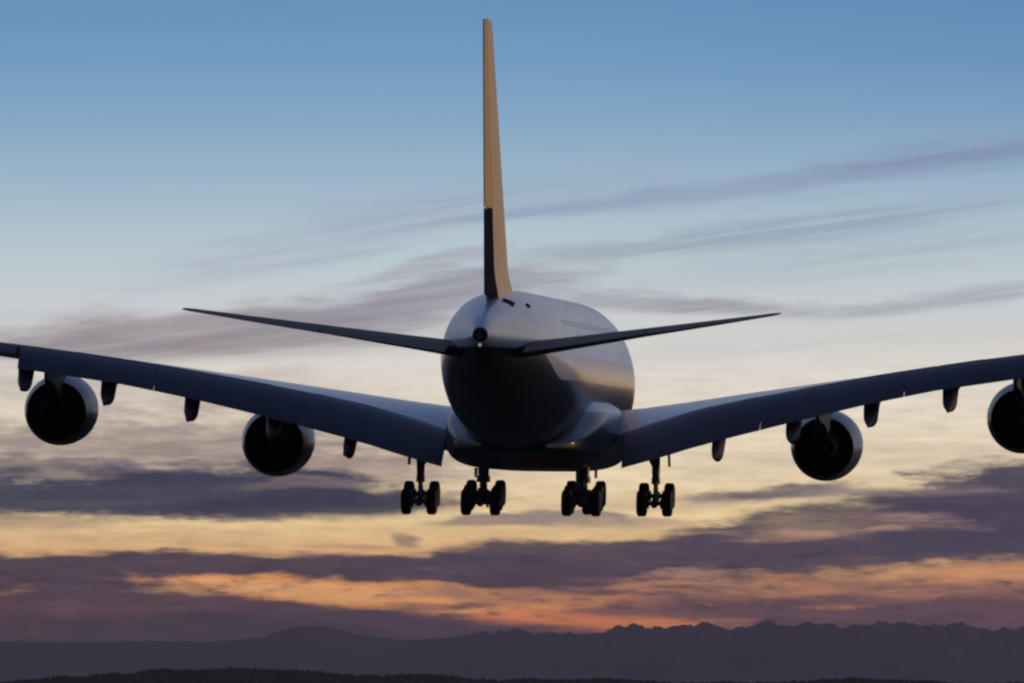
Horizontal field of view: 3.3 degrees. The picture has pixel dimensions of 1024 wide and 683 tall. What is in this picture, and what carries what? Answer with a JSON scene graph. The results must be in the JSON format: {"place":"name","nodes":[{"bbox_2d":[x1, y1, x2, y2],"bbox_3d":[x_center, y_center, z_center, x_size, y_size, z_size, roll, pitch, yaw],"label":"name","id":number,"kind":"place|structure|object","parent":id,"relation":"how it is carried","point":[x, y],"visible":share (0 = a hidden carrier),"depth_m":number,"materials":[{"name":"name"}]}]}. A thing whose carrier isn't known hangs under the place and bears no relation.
{"place":"outdoors","nodes":[
{"label":"outdoors","id":0,"kind":"place"},
{"bbox_2d":[0,19,1023,516],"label":"airliner","id":1,"kind":"object","parent":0,"point":[538,383],"visible":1,"depth_m":928.96,"materials":[{"name":"white paint"}]},
{"bbox_2d":[0,620,1023,682],"bbox_3d":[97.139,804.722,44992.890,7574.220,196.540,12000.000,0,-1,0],"label":"mountains","id":2,"kind":"structure","parent":0,"point":[771,651],"depth_m":43594.39,"materials":[{"name":"grey stone"}]},
{"bbox_2d":[0,0,1023,642],"label":"sky","id":3,"kind":"structure","parent":0,"point":[850,171],"materials":[{"name":"blue"}]},
{"bbox_3d":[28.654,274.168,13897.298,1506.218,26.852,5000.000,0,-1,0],"label":"hill","id":4,"kind":"structure","parent":0,"visible":0},
{"bbox_2d":[0,667,1023,682],"bbox_3d":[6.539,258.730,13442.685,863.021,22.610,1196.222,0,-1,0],"label":"wood","id":5,"kind":"object","parent":4,"relation":"on","point":[216,675],"visible":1,"depth_m":13508.25,"materials":[{"name":"plant"}]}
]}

